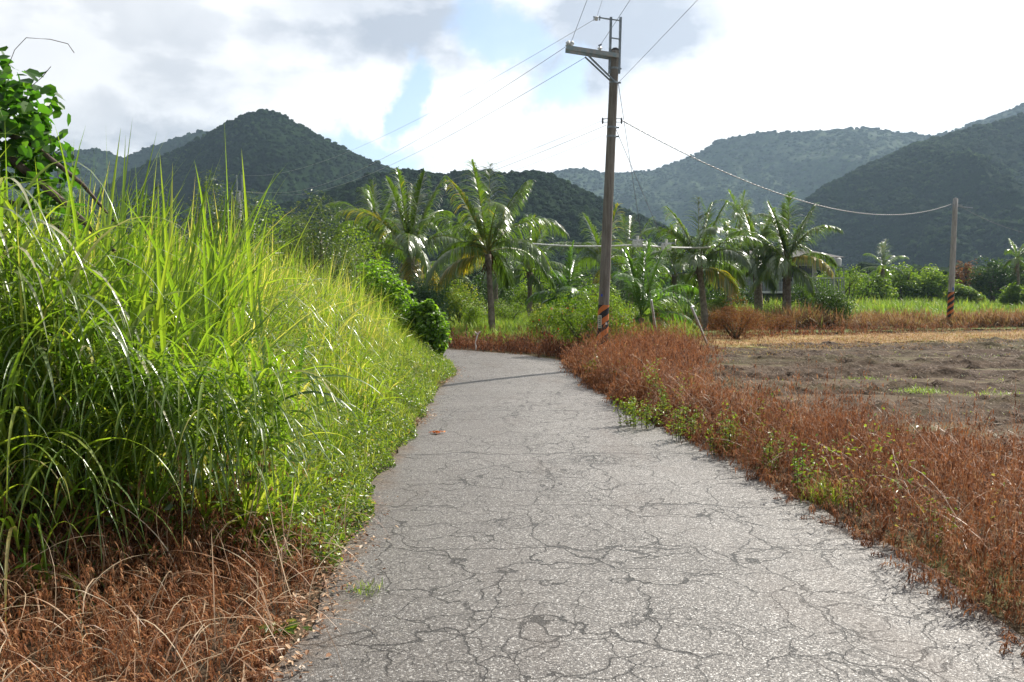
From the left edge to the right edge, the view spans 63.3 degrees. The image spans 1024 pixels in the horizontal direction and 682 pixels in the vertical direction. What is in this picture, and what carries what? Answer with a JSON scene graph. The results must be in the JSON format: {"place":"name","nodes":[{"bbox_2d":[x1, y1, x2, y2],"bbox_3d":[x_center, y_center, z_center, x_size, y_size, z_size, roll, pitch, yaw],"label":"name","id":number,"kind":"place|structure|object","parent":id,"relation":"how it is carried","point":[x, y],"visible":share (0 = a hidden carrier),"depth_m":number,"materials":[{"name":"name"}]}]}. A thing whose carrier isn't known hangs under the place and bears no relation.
{"place":"outdoors","nodes":[
{"label":"outdoors","id":0,"kind":"place"},
{"bbox_2d":[0,131,205,247],"bbox_3d":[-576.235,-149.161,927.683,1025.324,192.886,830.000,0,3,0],"label":"hill","id":1,"kind":"structure","parent":0,"point":[160,149],"depth_m":901.65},
{"bbox_2d":[3,129,212,237],"bbox_3d":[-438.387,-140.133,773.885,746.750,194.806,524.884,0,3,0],"label":"forest","id":2,"kind":"object","parent":1,"relation":"on","point":[87,164],"visible":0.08,"depth_m":905.88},
{"bbox_2d":[39,113,388,250],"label":"wooded peak","id":3,"kind":"structure","parent":0,"point":[301,184],"depth_m":504.78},
{"bbox_2d":[35,108,396,263],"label":"forest","id":4,"kind":"object","parent":3,"relation":"on","point":[262,184],"visible":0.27,"depth_m":510.05,"materials":[{"name":"plant"}]},
{"bbox_2d":[251,173,717,266],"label":"ridge","id":5,"kind":"structure","parent":0,"point":[553,202],"depth_m":294.80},
{"bbox_2d":[242,168,725,271],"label":"forest","id":6,"kind":"object","parent":5,"relation":"on","point":[541,185],"visible":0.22,"depth_m":296.26,"materials":[{"name":"plant"}]},
{"bbox_2d":[0,328,1023,681],"bbox_3d":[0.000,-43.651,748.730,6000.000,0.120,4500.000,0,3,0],"label":"ground","id":7,"kind":"structure","parent":0,"point":[1014,626],"depth_m":4.79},
{"bbox_2d":[0,37,129,265],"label":"vine covered tree","id":8,"kind":"object","parent":7,"relation":"on","point":[16,101],"visible":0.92,"depth_m":5.55,"materials":[{"name":"green plant"}]},
{"bbox_2d":[111,184,181,254],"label":"broad tree","id":9,"kind":"object","parent":7,"relation":"on","point":[148,202],"visible":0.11,"depth_m":25.75,"materials":[{"name":"green plant"}]},
{"bbox_2d":[0,424,357,681],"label":"dead weeds","id":10,"kind":"object","parent":7,"relation":"on","point":[135,564],"visible":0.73,"depth_m":4.03,"materials":[{"name":"plant"}]},
{"bbox_2d":[0,110,399,520],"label":"arching grass","id":11,"kind":"structure","parent":7,"relation":"on","point":[136,322],"depth_m":4.64,"materials":[{"name":"plant"}]},
{"bbox_2d":[0,125,436,644],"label":"tall grass","id":12,"kind":"structure","parent":7,"relation":"on","point":[123,440],"depth_m":4.71,"materials":[{"name":"plant"}]},
{"bbox_2d":[179,166,271,270],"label":"broad tree","id":13,"kind":"object","parent":7,"relation":"on","point":[213,219],"visible":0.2,"depth_m":23.56,"materials":[{"name":"green plant"}]},
{"bbox_2d":[0,342,456,584],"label":"roadside weeds","id":14,"kind":"object","parent":7,"relation":"on","point":[364,503],"visible":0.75,"depth_m":5.80,"materials":[{"name":"green plant"}]},
{"bbox_2d":[241,200,314,281],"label":"broad tree","id":15,"kind":"object","parent":7,"relation":"on","point":[277,230],"visible":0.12,"depth_m":29.57,"materials":[{"name":"green plant"}]},
{"bbox_2d":[248,618,311,636],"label":"weed plant","id":16,"kind":"object","parent":7,"relation":"on","point":[291,628],"visible":0.62,"depth_m":3.81,"materials":[{"name":"green plant"}]},
{"bbox_2d":[194,318,454,545],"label":"verge grass","id":17,"kind":"structure","parent":7,"relation":"on","point":[406,408],"depth_m":8.71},
{"bbox_2d":[273,189,377,296],"bbox_3d":[-5.117,-1.903,22.472,3.029,4.402,2.716,-3,5,-41],"label":"broad tree","id":18,"kind":"object","parent":7,"relation":"on","point":[321,247],"visible":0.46,"depth_m":22.19,"materials":[{"name":"green plant"}]},
{"bbox_2d":[329,224,399,301],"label":"broad tree","id":19,"kind":"object","parent":7,"relation":"on","point":[364,247],"visible":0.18,"depth_m":27.77,"materials":[{"name":"green plant"}]},
{"bbox_2d":[324,178,439,264],"bbox_3d":[-5.780,-3.975,36.890,5.163,6.783,4.924,0,3,0],"label":"palm tree","id":20,"kind":"object","parent":7,"relation":"on","point":[369,196],"visible":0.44,"depth_m":37.02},
{"bbox_2d":[351,255,418,328],"bbox_3d":[-2.900,-0.708,18.456,1.737,2.374,1.476,3,5,40],"label":"vine bush","id":21,"kind":"object","parent":7,"relation":"on","point":[398,287],"visible":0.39,"depth_m":18.01,"materials":[{"name":"green plant"}]},
{"bbox_2d":[371,252,408,293],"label":"undergrowth bush","id":22,"kind":"object","parent":7,"relation":"on","point":[397,265],"visible":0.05,"depth_m":45.86,"materials":[{"name":"green plant"}]},
{"bbox_2d":[398,298,451,356],"bbox_3d":[-1.858,-0.194,17.680,1.205,1.439,1.195,0,3,0],"label":"vine bush","id":23,"kind":"object","parent":7,"relation":"on","point":[429,321],"visible":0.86,"depth_m":17.41,"materials":[{"name":"green plant"}]},
{"bbox_2d":[430,218,496,299],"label":"palm tree","id":24,"kind":"object","parent":7,"relation":"on","point":[432,263],"visible":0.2,"depth_m":41.35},
{"bbox_2d":[413,159,569,332],"bbox_3d":[-0.729,-3.056,27.723,5.092,6.058,5.099,1,4,20],"label":"palm tree","id":25,"kind":"object","parent":7,"relation":"on","point":[474,250],"visible":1,"depth_m":27.47,"materials":[{"name":"plant"}]},
{"bbox_2d":[467,272,518,312],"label":"undergrowth bush","id":26,"kind":"object","parent":7,"relation":"on","point":[506,295],"visible":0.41,"depth_m":51.30,"materials":[{"name":"green plant"}]},
{"bbox_2d":[473,224,528,310],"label":"palm tree","id":27,"kind":"object","parent":7,"relation":"on","point":[496,293],"visible":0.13,"depth_m":49.88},
{"bbox_2d":[0,339,1023,681],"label":"dry straw","id":28,"kind":"object","parent":7,"relation":"on","point":[284,577],"visible":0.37,"depth_m":3.86,"materials":[{"name":"plant"}]},
{"bbox_2d":[26,258,1020,301],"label":"tree belt","id":29,"kind":"object","parent":7,"relation":"on","point":[594,269],"visible":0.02,"depth_m":117.85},
{"bbox_2d":[492,214,575,314],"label":"palm tree","id":30,"kind":"object","parent":7,"relation":"on","point":[531,277],"visible":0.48,"depth_m":40.77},
{"bbox_2d":[511,275,559,311],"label":"undergrowth bush","id":31,"kind":"object","parent":7,"relation":"on","point":[523,293],"visible":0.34,"depth_m":45.37,"materials":[{"name":"green plant"}]},
{"bbox_2d":[525,303,572,344],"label":"shrub","id":32,"kind":"object","parent":7,"relation":"on","point":[540,324],"visible":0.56,"depth_m":24.29,"materials":[{"name":"green plant"}]},
{"bbox_2d":[525,241,616,319],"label":"palm tree","id":33,"kind":"object","parent":7,"relation":"on","point":[560,276],"visible":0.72,"depth_m":29.03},
{"bbox_2d":[545,268,596,310],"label":"undergrowth bush","id":34,"kind":"object","parent":7,"relation":"on","point":[583,281],"visible":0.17,"depth_m":49.80,"materials":[{"name":"green plant"}]},
{"bbox_2d":[539,275,634,346],"bbox_3d":[1.872,-0.627,20.430,2.408,2.014,2.394,0,3,0],"label":"broadleaf bush","id":35,"kind":"object","parent":7,"relation":"on","point":[573,319],"visible":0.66,"depth_m":20.23,"materials":[{"name":"green plant"}]},
{"bbox_2d":[565,16,621,350],"bbox_3d":[1.610,-2.912,16.820,1.220,7.190,0.404,-1,4,-13],"label":"utility pole","id":36,"kind":"object","parent":7,"relation":"on","point":[613,56],"visible":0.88,"depth_m":16.74,"materials":[{"name":"concrete"}]},
{"bbox_2d":[270,47,564,192],"bbox_3d":[-8.307,-8.164,37.851,0.010,2.423,46.994,-2,4,-24],"label":"overhead wire","id":37,"kind":"object","parent":36,"relation":"attached to","point":[443,124],"visible":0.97,"depth_m":22.83,"materials":[{"name":"black metal"}]},
{"bbox_2d":[278,57,585,194],"bbox_3d":[-7.719,-8.015,37.935,0.010,2.368,46.672,-1,4,-23],"label":"overhead wire","id":38,"kind":"object","parent":36,"relation":"attached to","point":[464,127],"visible":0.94,"depth_m":22.88,"materials":[{"name":"black metal"}]},
{"bbox_2d":[618,84,656,333],"bbox_3d":[3.105,-2.471,19.887,0.064,5.840,6.311,1,4,18],"label":"guy wire","id":39,"kind":"object","parent":36,"relation":"attached to","point":[652,309],"visible":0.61,"depth_m":20.40,"materials":[{"name":"grey"}]},
{"bbox_2d":[616,130,707,344],"bbox_3d":[3.752,-2.091,19.910,0.064,5.078,6.926,2,4,30],"label":"guy wire","id":40,"kind":"object","parent":36,"relation":"attached to","point":[696,319],"visible":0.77,"depth_m":21.41,"materials":[{"name":"grey"}]},
{"bbox_2d":[622,120,950,214],"bbox_3d":[10.541,-4.706,26.264,0.035,1.215,25.275,3,5,41],"label":"service cable","id":41,"kind":"object","parent":36,"relation":"attached to","point":[757,185],"visible":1,"depth_m":21.11,"materials":[{"name":"grey plastic"}]},
{"bbox_2d":[548,203,661,305],"bbox_3d":[4.189,-3.336,37.066,4.618,5.489,4.632,2,4,32],"label":"palm tree","id":42,"kind":"object","parent":7,"relation":"on","point":[592,259],"visible":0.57,"depth_m":36.82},
{"bbox_2d":[586,285,636,343],"bbox_3d":[2.546,-0.565,21.187,1.340,1.766,1.433,0,3,0],"label":"broadleaf bush","id":43,"kind":"object","parent":7,"relation":"on","point":[619,299],"visible":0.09,"depth_m":21.15,"materials":[{"name":"green plant"}]},
{"bbox_2d":[609,278,648,309],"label":"undergrowth bush","id":44,"kind":"object","parent":7,"relation":"on","point":[621,294],"visible":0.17,"depth_m":47.33,"materials":[{"name":"green plant"}]},
{"bbox_2d":[587,214,675,307],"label":"palm tree","id":45,"kind":"object","parent":7,"relation":"on","point":[630,230],"visible":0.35,"depth_m":45.76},
{"bbox_2d":[640,358,660,399],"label":"weed plant","id":46,"kind":"object","parent":7,"relation":"on","point":[650,375],"visible":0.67,"depth_m":11.16,"materials":[{"name":"green plant"}]},
{"bbox_2d":[647,299,680,322],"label":"undergrowth bush","id":47,"kind":"object","parent":7,"relation":"on","point":[671,307],"visible":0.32,"depth_m":35.56,"materials":[{"name":"green plant"}]},
{"bbox_2d":[656,382,684,419],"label":"weed plant","id":48,"kind":"object","parent":7,"relation":"on","point":[664,397],"visible":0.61,"depth_m":10.12,"materials":[{"name":"green plant"}]},
{"bbox_2d":[652,277,697,305],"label":"undergrowth bush","id":49,"kind":"object","parent":7,"relation":"on","point":[672,291],"visible":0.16,"depth_m":51.34,"materials":[{"name":"green plant"}]},
{"bbox_2d":[639,221,716,305],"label":"palm tree","id":50,"kind":"object","parent":7,"relation":"on","point":[675,276],"visible":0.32,"depth_m":43.94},
{"bbox_2d":[628,196,762,329],"bbox_3d":[7.185,-3.132,32.972,5.100,5.578,4.797,0,3,0],"label":"palm tree","id":51,"kind":"object","parent":7,"relation":"on","point":[705,236],"visible":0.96,"depth_m":32.78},
{"bbox_2d":[698,295,733,316],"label":"undergrowth bush","id":52,"kind":"object","parent":7,"relation":"on","point":[718,302],"visible":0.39,"depth_m":37.73,"materials":[{"name":"green plant"}]},
{"bbox_2d":[703,215,759,304],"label":"palm tree","id":53,"kind":"object","parent":7,"relation":"on","point":[747,258],"visible":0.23,"depth_m":47.74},
{"bbox_2d":[445,318,1023,359],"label":"dead weeds","id":54,"kind":"object","parent":7,"relation":"on","point":[516,345],"visible":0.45,"depth_m":23.48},
{"bbox_2d":[708,293,767,338],"bbox_3d":[7.252,-0.767,26.493,1.787,1.543,1.862,-2,4,-35],"label":"withered bush","id":55,"kind":"object","parent":7,"relation":"on","point":[728,322],"visible":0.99,"depth_m":26.44,"materials":[{"name":"brown plant"}]},
{"bbox_2d":[709,189,773,252],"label":"palm tree","id":56,"kind":"object","parent":7,"relation":"on","point":[742,205],"visible":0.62,"depth_m":61.54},
{"bbox_2d":[704,207,815,310],"bbox_3d":[11.939,-3.621,40.084,4.702,5.696,4.789,-3,4,-38],"label":"palm tree","id":57,"kind":"object","parent":7,"relation":"on","point":[757,270],"visible":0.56,"depth_m":39.70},
{"bbox_2d":[756,429,785,472],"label":"weed plant","id":58,"kind":"object","parent":7,"relation":"on","point":[768,449],"visible":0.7,"depth_m":7.16,"materials":[{"name":"green plant"}]},
{"bbox_2d":[757,312,797,332],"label":"withered bush","id":59,"kind":"object","parent":7,"relation":"on","point":[782,321],"visible":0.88,"depth_m":30.66,"materials":[{"name":"brown plant"}]},
{"bbox_2d":[727,191,842,310],"bbox_3d":[12.607,-3.658,37.713,5.249,6.056,5.138,0,3,0],"label":"palm tree","id":60,"kind":"object","parent":7,"relation":"on","point":[786,268],"visible":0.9,"depth_m":37.03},
{"bbox_2d":[550,302,1023,656],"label":"dead weeds","id":61,"kind":"object","parent":7,"relation":"on","point":[679,349],"visible":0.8,"depth_m":6.97,"materials":[{"name":"plant"}]},
{"bbox_2d":[579,342,1021,541],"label":"green shoots","id":62,"kind":"object","parent":7,"relation":"on","point":[893,464],"visible":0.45,"depth_m":6.28,"materials":[{"name":"green plant"}]},
{"bbox_2d":[788,432,817,495],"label":"weed plant","id":63,"kind":"object","parent":7,"relation":"on","point":[797,465],"visible":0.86,"depth_m":6.49,"materials":[{"name":"green plant"}]},
{"bbox_2d":[791,273,841,308],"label":"dark shrub","id":64,"kind":"object","parent":7,"relation":"on","point":[799,295],"visible":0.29,"depth_m":45.60,"materials":[{"name":"green plant"}]},
{"bbox_2d":[615,294,1023,322],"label":"field grass","id":65,"kind":"structure","parent":7,"relation":"on","point":[921,303],"depth_m":48.56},
{"bbox_2d":[788,471,862,508],"bbox_3d":[2.388,1.060,6.217,0.584,0.332,0.493,0,3,0],"label":"grass tuft","id":66,"kind":"object","parent":7,"relation":"on","point":[825,492],"visible":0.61,"depth_m":6.18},
{"bbox_2d":[816,265,851,297],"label":"fruit tree","id":67,"kind":"object","parent":7,"relation":"on","point":[841,273],"visible":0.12,"depth_m":69.39,"materials":[{"name":"green plant"}]},
{"bbox_2d":[816,264,873,301],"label":"undergrowth bush","id":68,"kind":"object","parent":7,"relation":"on","point":[852,281],"visible":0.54,"depth_m":61.64,"materials":[{"name":"green plant"}]},
{"bbox_2d":[842,478,867,517],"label":"weed plant","id":69,"kind":"object","parent":7,"relation":"on","point":[849,496],"visible":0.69,"depth_m":5.83,"materials":[{"name":"green plant"}]},
{"bbox_2d":[691,299,1023,329],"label":"browned grass","id":70,"kind":"structure","parent":7,"relation":"on","point":[802,316],"depth_m":35.21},
{"bbox_2d":[845,272,898,301],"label":"fruit tree","id":71,"kind":"object","parent":7,"relation":"on","point":[881,290],"visible":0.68,"depth_m":70.75,"materials":[{"name":"green plant"}]},
{"bbox_2d":[855,238,908,302],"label":"palm tree","id":72,"kind":"object","parent":7,"relation":"on","point":[881,270],"visible":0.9,"depth_m":73.94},
{"bbox_2d":[875,262,927,299],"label":"fruit tree","id":73,"kind":"object","parent":7,"relation":"on","point":[903,285],"visible":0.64,"depth_m":74.73,"materials":[{"name":"green plant"}]},
{"bbox_2d":[902,263,959,300],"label":"fruit tree","id":74,"kind":"object","parent":7,"relation":"on","point":[938,281],"visible":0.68,"depth_m":74.61,"materials":[{"name":"green plant"}]},
{"bbox_2d":[926,497,957,545],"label":"weed plant","id":75,"kind":"object","parent":7,"relation":"on","point":[948,509],"visible":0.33,"depth_m":5.20,"materials":[{"name":"green plant"}]},
{"bbox_2d":[947,198,972,323],"bbox_3d":[19.338,-3.315,35.851,0.974,5.690,0.292,0,3,0],"label":"utility pole","id":76,"kind":"object","parent":7,"relation":"on","point":[951,286],"visible":0.9,"depth_m":35.78,"materials":[{"name":"concrete"}]},
{"bbox_2d":[942,284,985,303],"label":"fruit tree","id":77,"kind":"object","parent":7,"relation":"on","point":[968,292],"visible":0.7,"depth_m":65.10,"materials":[{"name":"green plant"}]},
{"bbox_2d":[955,259,980,287],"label":"fruit tree","id":78,"kind":"object","parent":7,"relation":"on","point":[960,275],"visible":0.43,"depth_m":79.53,"materials":[{"name":"brown plant"}]},
{"bbox_2d":[966,256,1012,302],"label":"fruit tree","id":79,"kind":"object","parent":7,"relation":"on","point":[994,282],"visible":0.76,"depth_m":76.97,"materials":[{"name":"green plant"}]},
{"bbox_2d":[998,280,1023,306],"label":"fruit tree","id":80,"kind":"object","parent":7,"relation":"on","point":[1011,294],"visible":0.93,"depth_m":59.51,"materials":[{"name":"green plant"}]},
{"bbox_2d":[1003,238,1023,304],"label":"palm tree","id":81,"kind":"object","parent":7,"relation":"on","point":[1017,261],"visible":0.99,"depth_m":59.89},
{"bbox_2d":[1005,264,1023,287],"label":"fruit tree","id":82,"kind":"object","parent":7,"relation":"on","point":[1013,277],"visible":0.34,"depth_m":73.83,"materials":[{"name":"green plant"}]},
{"bbox_2d":[0,0,1023,173],"label":"sky","id":83,"kind":"structure","parent":0,"point":[354,73],"materials":[{"name":"white"}]},
{"bbox_2d":[513,241,631,246],"bbox_3d":[2.215,-3.548,30.341,4.997,0.223,0.068,-1,4,-12],"label":"white cable","id":84,"kind":"object","parent":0,"point":[578,245],"visible":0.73,"depth_m":30.34,"materials":[{"name":"plastic"}]},
{"bbox_2d":[267,349,1023,681],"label":"road","id":85,"kind":"structure","parent":0,"point":[551,519],"depth_m":4.66,"materials":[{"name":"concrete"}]},
{"bbox_2d":[333,578,386,602],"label":"grass tuft","id":86,"kind":"object","parent":85,"relation":"on","point":[366,590],"visible":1,"depth_m":4.39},
{"bbox_2d":[237,362,803,681],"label":"leaf litter","id":87,"kind":"object","parent":85,"relation":"on","point":[281,644],"visible":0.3,"depth_m":4.08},
{"bbox_2d":[610,393,668,428],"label":"weed plant","id":88,"kind":"object","parent":85,"relation":"on","point":[632,410],"visible":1,"depth_m":9.73,"materials":[{"name":"green plant"}]},
{"bbox_2d":[666,402,706,442],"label":"weed plant","id":89,"kind":"object","parent":85,"relation":"on","point":[684,425],"visible":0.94,"depth_m":8.82,"materials":[{"name":"green plant"}]},
{"bbox_2d":[704,411,741,455],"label":"weed plant","id":90,"kind":"object","parent":85,"relation":"on","point":[719,432],"visible":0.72,"depth_m":8.05,"materials":[{"name":"green plant"}]},
{"bbox_2d":[397,302,1023,344],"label":"meadow","id":91,"kind":"structure","parent":0,"point":[846,329],"depth_m":34.22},
{"bbox_2d":[235,175,263,232],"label":"utility pole","id":92,"kind":"object","parent":91,"relation":"on","point":[238,196],"visible":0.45,"depth_m":59.41,"materials":[{"name":"concrete"}]},
{"bbox_2d":[333,166,478,292],"bbox_3d":[-3.871,-3.596,33.284,6.147,6.472,5.146,3,4,39],"label":"palm tree","id":93,"kind":"object","parent":91,"relation":"on","point":[411,241],"visible":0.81,"depth_m":32.64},
{"bbox_2d":[402,272,456,329],"bbox_3d":[-2.837,-1.121,26.983,1.755,2.198,1.948,-2,4,-25],"label":"greygreen bush","id":94,"kind":"object","parent":91,"relation":"on","point":[421,295],"visible":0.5,"depth_m":26.78,"materials":[{"name":"green plant"}]},
{"bbox_2d":[440,277,487,324],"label":"yellowing bush","id":95,"kind":"object","parent":91,"relation":"on","point":[457,302],"visible":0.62,"depth_m":32.70,"materials":[{"name":"green plant"}]},
{"bbox_2d":[459,302,482,332],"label":"round shrub","id":96,"kind":"object","parent":91,"relation":"on","point":[472,313],"visible":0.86,"depth_m":29.39,"materials":[{"name":"green plant"}]},
{"bbox_2d":[494,296,525,320],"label":"round shrub","id":97,"kind":"object","parent":91,"relation":"on","point":[501,313],"visible":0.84,"depth_m":35.87,"materials":[{"name":"green plant"}]},
{"bbox_2d":[410,306,705,344],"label":"meadow grass","id":98,"kind":"structure","parent":91,"relation":"on","point":[510,326],"depth_m":27.70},
{"bbox_2d":[611,236,698,329],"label":"palm tree","id":99,"kind":"object","parent":91,"relation":"on","point":[641,294],"visible":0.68,"depth_m":28.45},
{"bbox_2d":[684,282,753,307],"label":"undergrowth bush","id":100,"kind":"object","parent":91,"relation":"on","point":[708,297],"visible":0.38,"depth_m":49.50,"materials":[{"name":"green plant"}]},
{"bbox_2d":[722,249,844,306],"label":"house","id":101,"kind":"structure","parent":91,"relation":"on","point":[808,271],"depth_m":56.16,"materials":[{"name":"white paint"}]},
{"bbox_2d":[799,285,857,327],"bbox_3d":[13.421,-1.450,35.008,2.316,1.886,1.910,3,4,37],"label":"dark shrub","id":102,"kind":"object","parent":91,"relation":"on","point":[823,299],"visible":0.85,"depth_m":34.68,"materials":[{"name":"green plant"}]},
{"bbox_2d":[826,258,846,290],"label":"roof tank","id":103,"kind":"object","parent":91,"relation":"on","point":[838,261],"visible":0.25,"depth_m":61.38,"materials":[{"name":"white paint"}]},
{"bbox_2d":[554,106,1023,246],"bbox_3d":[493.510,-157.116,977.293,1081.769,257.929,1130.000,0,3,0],"label":"mountain","id":104,"kind":"structure","parent":0,"point":[814,172],"depth_m":966.53,"materials":[{"name":"plant"}]},
{"bbox_2d":[549,103,1023,252],"bbox_3d":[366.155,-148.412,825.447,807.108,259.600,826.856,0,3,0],"label":"forest","id":105,"kind":"object","parent":104,"relation":"on","point":[847,132],"visible":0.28,"depth_m":978.39,"materials":[{"name":"plant"}]},
{"bbox_2d":[684,337,1023,466],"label":"ploughed field","id":106,"kind":"structure","parent":0,"point":[944,368],"depth_m":15.53,"materials":[{"name":"soil"}]},
{"bbox_2d":[611,336,1023,467],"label":"field residue","id":107,"kind":"object","parent":106,"relation":"on","point":[876,399],"visible":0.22,"depth_m":15.24},
{"bbox_2d":[886,384,957,396],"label":"grass tuft","id":108,"kind":"object","parent":106,"relation":"on","point":[924,391],"visible":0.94,"depth_m":12.68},
{"bbox_2d":[687,326,1023,357],"bbox_3d":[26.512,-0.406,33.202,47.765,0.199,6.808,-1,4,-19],"label":"dirt track","id":109,"kind":"structure","parent":0,"point":[810,336],"depth_m":26.85,"materials":[{"name":"plant"}]},
{"bbox_2d":[766,117,1023,270],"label":"slope","id":110,"kind":"structure","parent":0,"point":[975,177],"depth_m":417.04,"materials":[{"name":"plant"}]},
{"bbox_2d":[743,112,1023,269],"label":"forest","id":111,"kind":"object","parent":110,"relation":"on","point":[972,230],"visible":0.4,"depth_m":424.06,"materials":[{"name":"plant"}]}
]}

